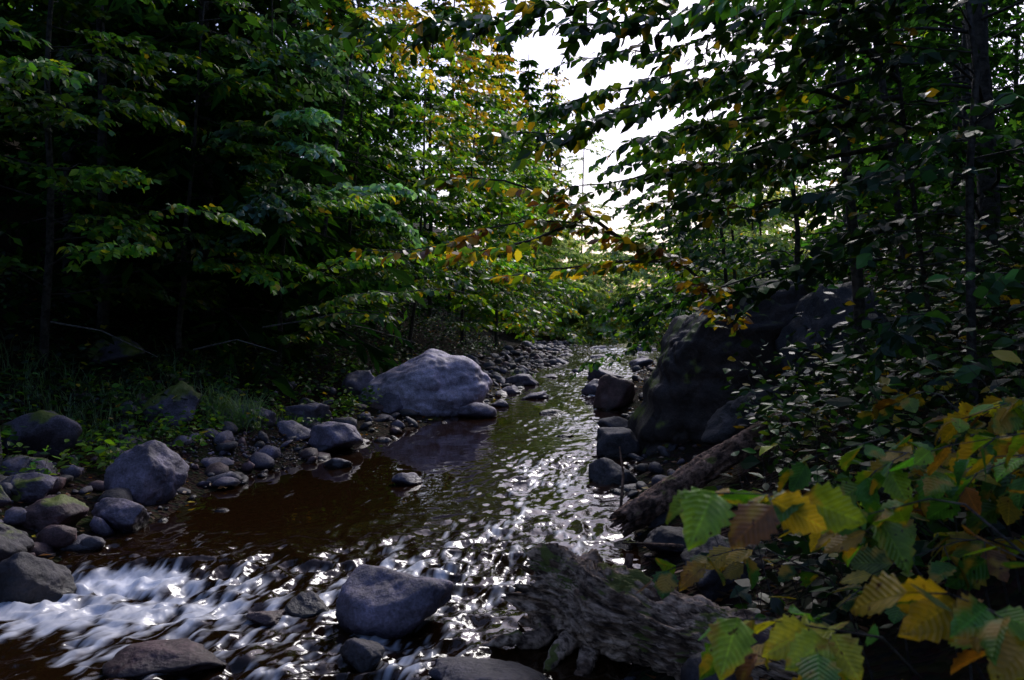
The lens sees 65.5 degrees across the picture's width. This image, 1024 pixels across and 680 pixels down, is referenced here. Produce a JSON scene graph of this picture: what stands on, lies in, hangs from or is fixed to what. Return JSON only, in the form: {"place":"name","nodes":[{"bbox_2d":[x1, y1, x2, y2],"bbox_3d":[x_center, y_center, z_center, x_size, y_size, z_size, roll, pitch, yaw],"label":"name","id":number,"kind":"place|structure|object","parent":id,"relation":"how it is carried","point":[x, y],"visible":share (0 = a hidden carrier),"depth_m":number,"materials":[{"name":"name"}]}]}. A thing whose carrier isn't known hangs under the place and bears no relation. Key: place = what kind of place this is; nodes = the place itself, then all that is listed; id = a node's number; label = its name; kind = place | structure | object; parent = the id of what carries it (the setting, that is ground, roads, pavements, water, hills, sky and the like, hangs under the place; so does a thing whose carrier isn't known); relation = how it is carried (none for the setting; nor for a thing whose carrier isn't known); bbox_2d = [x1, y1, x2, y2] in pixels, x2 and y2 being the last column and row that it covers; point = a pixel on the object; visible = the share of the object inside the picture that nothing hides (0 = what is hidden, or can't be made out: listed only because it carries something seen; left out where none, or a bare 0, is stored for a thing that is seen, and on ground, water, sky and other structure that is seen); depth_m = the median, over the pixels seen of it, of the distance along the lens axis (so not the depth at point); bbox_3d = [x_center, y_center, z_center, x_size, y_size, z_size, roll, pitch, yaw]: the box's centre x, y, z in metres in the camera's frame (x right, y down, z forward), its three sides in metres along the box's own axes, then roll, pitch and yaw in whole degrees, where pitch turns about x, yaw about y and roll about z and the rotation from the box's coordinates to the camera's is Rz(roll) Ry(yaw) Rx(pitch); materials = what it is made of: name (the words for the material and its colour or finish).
{"place":"outdoors","nodes":[
{"label":"outdoors","id":0,"kind":"place"},
{"bbox_2d":[0,336,660,679],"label":"stream water","id":1,"kind":"structure","parent":0,"point":[479,508],"depth_m":5.61,"materials":[{"name":"black liquid"}]},
{"bbox_2d":[102,638,227,678],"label":"river rock","id":2,"kind":"object","parent":1,"relation":"in","point":[177,657],"visible":0.95,"depth_m":3.72,"materials":[{"name":"stone"}]},
{"bbox_2d":[245,610,285,625],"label":"river rock","id":3,"kind":"object","parent":1,"relation":"in","point":[265,618],"visible":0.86,"depth_m":4.30,"materials":[{"name":"stone"}]},
{"bbox_2d":[285,591,328,617],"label":"river rock","id":4,"kind":"object","parent":1,"relation":"in","point":[307,604],"visible":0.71,"depth_m":4.45,"materials":[{"name":"stone"}]},
{"bbox_2d":[323,458,352,468],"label":"river rock","id":5,"kind":"object","parent":1,"relation":"in","point":[337,463],"visible":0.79,"depth_m":8.70,"materials":[{"name":"stone"}]},
{"bbox_2d":[339,638,384,672],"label":"river rock","id":6,"kind":"object","parent":1,"relation":"on","point":[360,655],"visible":0.94,"depth_m":3.78,"materials":[{"name":"stone"}]},
{"bbox_2d":[335,564,453,639],"bbox_3d":[-0.663,1.452,4.283,0.625,0.387,0.416,1,2,26],"label":"river rock","id":7,"kind":"object","parent":1,"relation":"in","point":[383,602],"visible":0.99,"depth_m":4.17,"materials":[{"name":"stone"}]},
{"bbox_2d":[391,472,422,485],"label":"river rock","id":8,"kind":"object","parent":1,"relation":"in","point":[411,478],"visible":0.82,"depth_m":7.83,"materials":[{"name":"stone"}]},
{"bbox_2d":[429,656,551,679],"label":"river rock","id":9,"kind":"object","parent":1,"relation":"in","point":[459,668],"visible":1,"depth_m":3.61,"materials":[{"name":"stone"}]},
{"bbox_2d":[619,446,683,547],"bbox_3d":[1.052,1.226,5.998,0.707,0.552,1.920,0,2,0],"label":"dead stick","id":10,"kind":"object","parent":1,"relation":"on","point":[642,543],"visible":0.7,"depth_m":5.14,"materials":[{"name":"brown wood"}]},
{"bbox_2d":[643,526,686,553],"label":"river rock","id":11,"kind":"object","parent":1,"relation":"in","point":[667,534],"visible":0.57,"depth_m":5.20,"materials":[{"name":"stone"}]},
{"bbox_2d":[0,133,1023,679],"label":"ground","id":12,"kind":"structure","parent":0,"point":[930,661],"depth_m":8.68,"materials":[{"name":"brown soil"}]},
{"bbox_2d":[0,522,34,561],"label":"river rock","id":13,"kind":"object","parent":12,"relation":"on","point":[13,540],"visible":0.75,"depth_m":5.27,"materials":[{"name":"stone"}]},
{"bbox_2d":[0,455,57,476],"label":"river rock","id":14,"kind":"object","parent":12,"relation":"on","point":[16,464],"visible":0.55,"depth_m":6.99,"materials":[{"name":"stone"}]},
{"bbox_2d":[9,472,58,503],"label":"river rock","id":15,"kind":"object","parent":12,"relation":"on","point":[32,487],"visible":0.79,"depth_m":6.33,"materials":[{"name":"stone"}]},
{"bbox_2d":[0,551,76,603],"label":"river rock","id":16,"kind":"object","parent":12,"relation":"on","point":[27,577],"visible":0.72,"depth_m":4.66,"materials":[{"name":"stone"}]},
{"bbox_2d":[0,410,82,455],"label":"river rock","id":17,"kind":"object","parent":12,"relation":"on","point":[41,430],"visible":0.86,"depth_m":7.82,"materials":[{"name":"stone"}]},
{"bbox_2d":[0,17,96,245],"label":"maple tree","id":18,"kind":"object","parent":12,"relation":"on","point":[40,169],"visible":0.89,"depth_m":8.63,"materials":[{"name":"green plant"}]},
{"bbox_2d":[21,494,88,531],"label":"river rock","id":19,"kind":"object","parent":12,"relation":"on","point":[59,509],"visible":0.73,"depth_m":5.86,"materials":[{"name":"stone"}]},
{"bbox_2d":[0,0,117,158],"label":"hemlock tree","id":20,"kind":"object","parent":12,"relation":"on","point":[31,114],"visible":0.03,"depth_m":18.12,"materials":[{"name":"green plant"}]},
{"bbox_2d":[0,0,172,213],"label":"hemlock tree","id":21,"kind":"object","parent":12,"relation":"on","point":[5,11],"visible":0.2,"depth_m":15.82,"materials":[{"name":"green plant"}]},
{"bbox_2d":[86,336,145,367],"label":"mossy rock","id":22,"kind":"object","parent":12,"relation":"on","point":[123,353],"visible":0.68,"depth_m":11.03,"materials":[{"name":"stone"}]},
{"bbox_2d":[91,497,149,532],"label":"river rock","id":23,"kind":"object","parent":12,"relation":"on","point":[120,514],"visible":0.88,"depth_m":6.10,"materials":[{"name":"stone"}]},
{"bbox_2d":[0,0,265,370],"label":"beech tree","id":24,"kind":"object","parent":12,"relation":"on","point":[110,225],"visible":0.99,"depth_m":9.46,"materials":[{"name":"green plant"}]},
{"bbox_2d":[0,0,290,292],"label":"maple tree","id":25,"kind":"object","parent":12,"relation":"on","point":[72,143],"visible":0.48,"depth_m":12.23,"materials":[{"name":"green plant"}]},
{"bbox_2d":[103,440,189,505],"bbox_3d":[-3.224,1.204,7.002,0.536,0.641,0.611,1,2,26],"label":"river rock","id":26,"kind":"object","parent":12,"relation":"on","point":[150,472],"visible":0.85,"depth_m":6.87,"materials":[{"name":"stone"}]},
{"bbox_2d":[0,0,328,264],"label":"hemlock tree","id":27,"kind":"object","parent":12,"relation":"on","point":[79,152],"visible":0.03,"depth_m":15.52,"materials":[{"name":"green plant"}]},
{"bbox_2d":[141,381,201,428],"bbox_3d":[-4.263,0.831,9.962,0.736,0.656,0.676,0,2,0],"label":"mossy rock","id":28,"kind":"object","parent":12,"relation":"on","point":[183,389],"visible":0.71,"depth_m":9.73,"materials":[{"name":"stone"}]},
{"bbox_2d":[10,0,343,360],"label":"beech tree","id":29,"kind":"object","parent":12,"relation":"on","point":[262,85],"visible":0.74,"depth_m":11.55,"materials":[{"name":"green plant"}]},
{"bbox_2d":[0,329,381,474],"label":"bank herbs","id":30,"kind":"object","parent":12,"relation":"on","point":[100,451],"visible":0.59,"depth_m":9.66,"materials":[{"name":"green plant"}]},
{"bbox_2d":[104,422,308,476],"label":"gravel","id":31,"kind":"structure","parent":12,"relation":"on","point":[257,448],"depth_m":9.02,"materials":[{"name":"stone"}]},
{"bbox_2d":[200,457,233,467],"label":"river rock","id":32,"kind":"object","parent":12,"relation":"on","point":[206,462],"visible":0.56,"depth_m":8.31,"materials":[{"name":"stone"}]},
{"bbox_2d":[50,309,414,356],"bbox_3d":[-3.601,-0.122,10.497,4.304,0.571,1.760,-1,2,-30],"label":"dead branch","id":33,"kind":"object","parent":12,"relation":"on","point":[59,323],"visible":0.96,"depth_m":10.81,"materials":[{"name":"brown wood"}]},
{"bbox_2d":[216,404,275,428],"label":"river rock","id":34,"kind":"object","parent":12,"relation":"on","point":[270,415],"visible":0.34,"depth_m":10.51,"materials":[{"name":"stone"}]},
{"bbox_2d":[0,248,506,438],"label":"undergrowth","id":35,"kind":"object","parent":12,"relation":"on","point":[84,361],"visible":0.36,"depth_m":11.74,"materials":[{"name":"green plant"}]},
{"bbox_2d":[0,328,540,448],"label":"grass","id":36,"kind":"structure","parent":12,"relation":"on","point":[224,410],"depth_m":10.07,"materials":[{"name":"green plant"}]},
{"bbox_2d":[0,340,577,558],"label":"river cobbles","id":37,"kind":"object","parent":12,"relation":"on","point":[49,539],"visible":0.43,"depth_m":8.96,"materials":[{"name":"stone"}]},
{"bbox_2d":[276,420,310,441],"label":"river rock","id":38,"kind":"object","parent":12,"relation":"on","point":[289,428],"visible":0.72,"depth_m":9.91,"materials":[{"name":"stone"}]},
{"bbox_2d":[156,0,440,335],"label":"hemlock tree","id":39,"kind":"object","parent":12,"relation":"on","point":[367,173],"visible":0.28,"depth_m":15.21,"materials":[{"name":"green plant"}]},
{"bbox_2d":[171,0,439,318],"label":"maple tree","id":40,"kind":"object","parent":12,"relation":"on","point":[384,98],"visible":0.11,"depth_m":17.59,"materials":[{"name":"green plant"}]},
{"bbox_2d":[284,403,330,423],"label":"river rock","id":41,"kind":"object","parent":12,"relation":"on","point":[313,410],"visible":0.69,"depth_m":11.19,"materials":[{"name":"stone"}]},
{"bbox_2d":[187,0,441,372],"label":"maple sapling","id":42,"kind":"object","parent":12,"relation":"on","point":[310,118],"visible":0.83,"depth_m":12.24,"materials":[{"name":"green plant"}]},
{"bbox_2d":[277,193,494,347],"bbox_3d":[-2.089,-0.957,11.171,4.425,2.204,1.704,1,2,27],"label":"overhanging branch","id":43,"kind":"object","parent":42,"relation":"attached to","point":[380,296],"visible":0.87,"depth_m":11.20,"materials":[{"name":"green plant"}]},
{"bbox_2d":[195,0,442,319],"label":"hemlock tree","id":44,"kind":"object","parent":12,"relation":"on","point":[404,207],"visible":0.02,"depth_m":21.67,"materials":[{"name":"green plant"}]},
{"bbox_2d":[308,421,362,449],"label":"river rock","id":45,"kind":"object","parent":12,"relation":"on","point":[339,436],"visible":0.91,"depth_m":9.64,"materials":[{"name":"stone"}]},
{"bbox_2d":[341,370,374,395],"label":"river rock","id":46,"kind":"object","parent":12,"relation":"on","point":[357,381],"visible":0.62,"depth_m":13.20,"materials":[{"name":"stone"}]},
{"bbox_2d":[300,0,445,345],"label":"birch tree","id":47,"kind":"object","parent":12,"relation":"on","point":[358,11],"visible":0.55,"depth_m":14.29,"materials":[{"name":"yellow plant"}]},
{"bbox_2d":[276,49,476,338],"bbox_3d":[-2.776,-2.694,15.529,4.728,6.056,3.556,0,2,13],"label":"beech tree","id":48,"kind":"object","parent":12,"relation":"on","point":[397,241],"visible":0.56,"depth_m":15.28,"materials":[{"name":"green plant"}]},
{"bbox_2d":[375,392,402,413],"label":"river rock","id":49,"kind":"object","parent":12,"relation":"on","point":[390,402],"visible":0.5,"depth_m":12.73,"materials":[{"name":"stone"}]},
{"bbox_2d":[323,0,495,315],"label":"maple tree","id":50,"kind":"object","parent":12,"relation":"on","point":[435,55],"visible":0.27,"depth_m":23.32,"materials":[{"name":"green plant"}]},
{"bbox_2d":[282,78,539,358],"bbox_3d":[-2.322,-2.579,18.922,5.223,6.765,5.219,1,2,17],"label":"beech tree","id":51,"kind":"object","parent":12,"relation":"on","point":[496,266],"visible":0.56,"depth_m":18.62,"materials":[{"name":"green plant"}]},
{"bbox_2d":[358,349,492,416],"bbox_3d":[-1.512,0.932,13.585,2.363,1.563,1.793,0,2,0],"label":"granite boulder","id":52,"kind":"object","parent":12,"relation":"on","point":[431,382],"visible":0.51,"depth_m":13.00,"materials":[{"name":"stone"}]},
{"bbox_2d":[386,0,517,316],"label":"birch tree","id":53,"kind":"object","parent":12,"relation":"on","point":[484,87],"visible":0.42,"depth_m":25.96,"materials":[{"name":"green plant"}]},
{"bbox_2d":[377,0,541,341],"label":"birch tree","id":54,"kind":"object","parent":12,"relation":"on","point":[477,6],"visible":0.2,"depth_m":32.35,"materials":[{"name":"green plant"}]},
{"bbox_2d":[457,402,496,417],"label":"river rock","id":55,"kind":"object","parent":12,"relation":"on","point":[476,410],"visible":0.75,"depth_m":12.85,"materials":[{"name":"stone"}]},
{"bbox_2d":[394,92,575,346],"bbox_3d":[-0.626,-3.429,23.685,5.062,7.756,6.085,1,2,20],"label":"beech tree","id":56,"kind":"object","parent":12,"relation":"on","point":[507,296],"visible":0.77,"depth_m":23.03,"materials":[{"name":"green plant"}]},
{"bbox_2d":[436,38,555,323],"bbox_3d":[-1.296,-7.842,40.238,6.891,14.754,6.664,0,2,0],"label":"birch tree","id":57,"kind":"object","parent":12,"relation":"on","point":[513,97],"visible":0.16,"depth_m":39.96,"materials":[{"name":"green plant"}]},
{"bbox_2d":[467,36,544,321],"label":"spruce tree","id":58,"kind":"object","parent":12,"relation":"on","point":[509,77],"visible":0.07,"depth_m":48.24,"materials":[{"name":"green plant"}]},
{"bbox_2d":[0,242,1022,679],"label":"fallen leaves","id":59,"kind":"object","parent":12,"relation":"on","point":[866,630],"visible":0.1,"depth_m":6.02,"materials":[{"name":"brown plant"}]},
{"bbox_2d":[0,0,1023,401],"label":"background forest","id":60,"kind":"object","parent":12,"relation":"on","point":[140,146],"visible":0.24,"depth_m":13.02,"materials":[{"name":"green plant"}]},
{"bbox_2d":[435,108,595,348],"bbox_3d":[-0.378,-3.891,29.460,5.839,9.279,6.655,-1,2,-25],"label":"beech tree","id":61,"kind":"object","parent":12,"relation":"on","point":[554,329],"visible":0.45,"depth_m":29.25,"materials":[{"name":"green plant"}]},
{"bbox_2d":[505,374,538,384],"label":"river rock","id":62,"kind":"object","parent":12,"relation":"on","point":[527,379],"visible":0.63,"depth_m":18.35,"materials":[{"name":"stone"}]},
{"bbox_2d":[475,170,597,342],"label":"birch tree","id":63,"kind":"object","parent":12,"relation":"on","point":[577,283],"visible":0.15,"depth_m":42.82,"materials":[{"name":"green plant"}]},
{"bbox_2d":[489,163,584,330],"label":"birch tree","id":64,"kind":"object","parent":12,"relation":"on","point":[558,177],"visible":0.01,"depth_m":51.53,"materials":[{"name":"green plant"}]},
{"bbox_2d":[508,54,567,301],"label":"spruce tree","id":65,"kind":"object","parent":12,"relation":"on","point":[526,79],"visible":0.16,"depth_m":56.20,"materials":[{"name":"green plant"}]},
{"bbox_2d":[539,83,578,296],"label":"spruce tree","id":66,"kind":"object","parent":12,"relation":"on","point":[547,87],"visible":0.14,"depth_m":65.38,"materials":[{"name":"green plant"}]},
{"bbox_2d":[516,227,606,339],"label":"birch tree","id":67,"kind":"object","parent":12,"relation":"on","point":[570,244],"visible":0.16,"depth_m":46.64,"materials":[{"name":"green plant"}]},
{"bbox_2d":[531,70,591,271],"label":"birch tree","id":68,"kind":"object","parent":12,"relation":"on","point":[558,101],"visible":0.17,"depth_m":61.39,"materials":[{"name":"green plant"}]},
{"bbox_2d":[555,116,617,279],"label":"birch tree","id":69,"kind":"object","parent":12,"relation":"on","point":[582,174],"visible":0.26,"depth_m":74.33,"materials":[{"name":"green plant"}]},
{"bbox_2d":[544,273,629,342],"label":"willow shrub","id":70,"kind":"object","parent":12,"relation":"on","point":[593,330],"visible":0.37,"depth_m":44.70,"materials":[{"name":"green plant"}]},
{"bbox_2d":[572,234,651,332],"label":"birch tree","id":71,"kind":"object","parent":12,"relation":"on","point":[614,256],"visible":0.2,"depth_m":50.91,"materials":[{"name":"green plant"}]},
{"bbox_2d":[597,416,627,427],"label":"river rock","id":72,"kind":"object","parent":12,"relation":"on","point":[615,421],"visible":0.36,"depth_m":11.15,"materials":[{"name":"stone"}]},
{"bbox_2d":[588,457,637,484],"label":"river rock","id":73,"kind":"object","parent":12,"relation":"on","point":[606,471],"visible":0.74,"depth_m":7.96,"materials":[{"name":"stone"}]},
{"bbox_2d":[593,375,635,409],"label":"river rock","id":74,"kind":"object","parent":12,"relation":"on","point":[613,392],"visible":0.73,"depth_m":13.97,"materials":[{"name":"stone"}]},
{"bbox_2d":[596,427,641,457],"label":"river rock","id":75,"kind":"object","parent":12,"relation":"on","point":[610,440],"visible":0.78,"depth_m":9.37,"materials":[{"name":"stone"}]},
{"bbox_2d":[606,207,663,299],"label":"birch tree","id":76,"kind":"object","parent":12,"relation":"on","point":[631,216],"visible":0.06,"depth_m":67.47,"materials":[{"name":"green plant"}]},
{"bbox_2d":[480,542,798,679],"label":"driftwood log","id":77,"kind":"object","parent":12,"relation":"on","point":[591,605],"visible":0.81,"depth_m":3.82,"materials":[{"name":"grey wood"}]},
{"bbox_2d":[590,263,693,340],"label":"willow shrub","id":78,"kind":"object","parent":12,"relation":"on","point":[635,276],"visible":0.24,"depth_m":44.35,"materials":[{"name":"green plant"}]},
{"bbox_2d":[310,0,977,377],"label":"beech tree","id":79,"kind":"object","parent":12,"relation":"on","point":[758,122],"visible":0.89,"depth_m":5.02,"materials":[{"name":"green plant"}]},
{"bbox_2d":[349,174,766,374],"bbox_3d":[0.493,-0.422,5.980,3.350,1.469,1.119,0,2,-6],"label":"overhanging branch","id":80,"kind":"object","parent":79,"relation":"attached to","point":[644,256],"visible":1,"depth_m":5.74,"materials":[{"name":"green plant"}]},
{"bbox_2d":[608,350,772,679],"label":"river cobbles","id":81,"kind":"object","parent":12,"relation":"on","point":[690,669],"visible":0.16,"depth_m":7.15,"materials":[{"name":"stone"}]},
{"bbox_2d":[614,137,766,331],"bbox_3d":[4.600,-2.188,17.702,3.553,4.777,5.185,1,2,38],"label":"beech tree","id":82,"kind":"object","parent":12,"relation":"on","point":[706,158],"visible":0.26,"depth_m":16.90,"materials":[{"name":"green plant"}]},
{"bbox_2d":[568,104,838,379],"bbox_3d":[3.269,-1.597,12.901,4.644,4.585,3.805,0,2,0],"label":"beech tree","id":83,"kind":"object","parent":12,"relation":"on","point":[693,253],"visible":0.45,"depth_m":12.89,"materials":[{"name":"green plant"}]},
{"bbox_2d":[609,409,799,538],"bbox_3d":[1.533,1.021,6.269,1.698,0.931,0.253,-1,2,-21],"label":"fallen log","id":84,"kind":"object","parent":12,"relation":"on","point":[647,507],"visible":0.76,"depth_m":6.13,"materials":[{"name":"wood"}]},
{"bbox_2d":[627,278,807,455],"bbox_3d":[2.476,0.663,9.677,2.284,2.808,1.837,0,2,0],"label":"bank boulder","id":85,"kind":"object","parent":12,"relation":"on","point":[685,397],"visible":0.29,"depth_m":9.04,"materials":[{"name":"stone"}]},
{"bbox_2d":[680,534,766,601],"bbox_3d":[1.160,1.269,4.489,0.535,0.367,0.404,-1,2,-23],"label":"river rock","id":86,"kind":"object","parent":12,"relation":"on","point":[709,584],"visible":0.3,"depth_m":4.29,"materials":[{"name":"stone"}]},
{"bbox_2d":[685,158,791,285],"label":"beech tree","id":87,"kind":"object","parent":12,"relation":"on","point":[773,198],"visible":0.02,"depth_m":27.50,"materials":[{"name":"green plant"}]},
{"bbox_2d":[665,128,823,300],"bbox_3d":[6.729,-2.799,21.924,4.207,5.546,5.335,1,2,27],"label":"beech tree","id":88,"kind":"object","parent":12,"relation":"on","point":[782,242],"visible":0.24,"depth_m":21.02,"materials":[{"name":"green plant"}]},
{"bbox_2d":[700,386,793,445],"bbox_3d":[2.435,0.838,7.977,0.877,0.803,0.854,1,2,34],"label":"bank rock","id":89,"kind":"object","parent":12,"relation":"on","point":[721,423],"visible":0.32,"depth_m":7.78,"materials":[{"name":"stone"}]},
{"bbox_2d":[706,199,788,284],"bbox_3d":[11.628,-3.656,37.483,5.908,6.378,5.883,2,2,40],"label":"willow shrub","id":90,"kind":"object","parent":12,"relation":"on","point":[773,229],"visible":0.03,"depth_m":36.66,"materials":[{"name":"green plant"}]},
{"bbox_2d":[642,0,962,342],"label":"beech tree","id":91,"kind":"object","parent":12,"relation":"on","point":[747,261],"visible":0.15,"depth_m":10.52,"materials":[{"name":"green plant"}]},
{"bbox_2d":[630,0,1023,328],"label":"maple tree","id":92,"kind":"object","parent":12,"relation":"on","point":[989,179],"visible":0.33,"depth_m":7.14,"materials":[{"name":"green plant"}]},
{"bbox_2d":[635,391,1023,679],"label":"hobblebush shrub","id":93,"kind":"object","parent":12,"relation":"on","point":[837,519],"visible":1,"depth_m":1.78,"materials":[{"name":"green plant"}]},
{"bbox_2d":[775,282,889,402],"bbox_3d":[3.502,0.091,8.589,1.296,1.439,1.315,0,2,0],"label":"bank rock","id":94,"kind":"object","parent":12,"relation":"on","point":[813,304],"visible":0.26,"depth_m":8.33,"materials":[{"name":"stone"}]},
{"bbox_2d":[651,161,1023,641],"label":"undergrowth","id":95,"kind":"object","parent":12,"relation":"on","point":[796,544],"visible":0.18,"depth_m":4.92,"materials":[{"name":"green plant"}]},
{"bbox_2d":[835,4,866,408],"bbox_3d":[2.521,-2.113,6.184,0.561,5.758,0.128,0,2,8],"label":"slender trunk","id":96,"kind":"object","parent":12,"relation":"on","point":[857,284],"visible":0.3,"depth_m":6.18,"materials":[{"name":"brown plant"}]},
{"bbox_2d":[714,0,1023,425],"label":"maple sapling","id":97,"kind":"object","parent":12,"relation":"on","point":[880,176],"visible":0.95,"depth_m":4.41,"materials":[{"name":"green plant"}]},
{"bbox_2d":[728,0,1023,260],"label":"maple tree","id":98,"kind":"object","parent":12,"relation":"on","point":[934,35],"visible":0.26,"depth_m":9.90,"materials":[{"name":"green plant"}]},
{"bbox_2d":[750,0,1023,243],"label":"maple tree","id":99,"kind":"object","parent":12,"relation":"on","point":[964,112],"visible":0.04,"depth_m":13.81,"materials":[{"name":"green plant"}]},
{"bbox_2d":[872,0,919,373],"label":"slender trunk","id":100,"kind":"object","parent":12,"relation":"on","point":[897,204],"visible":0.28,"depth_m":5.98,"materials":[{"name":"brown plant"}]},
{"bbox_2d":[814,0,1023,205],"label":"maple tree","id":101,"kind":"object","parent":12,"relation":"on","point":[1013,34],"visible":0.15,"depth_m":18.75,"materials":[{"name":"green plant"}]},
{"bbox_2d":[31,0,1023,289],"label":"sky","id":102,"kind":"structure","parent":0,"point":[542,49],"materials":[{"name":"white"}]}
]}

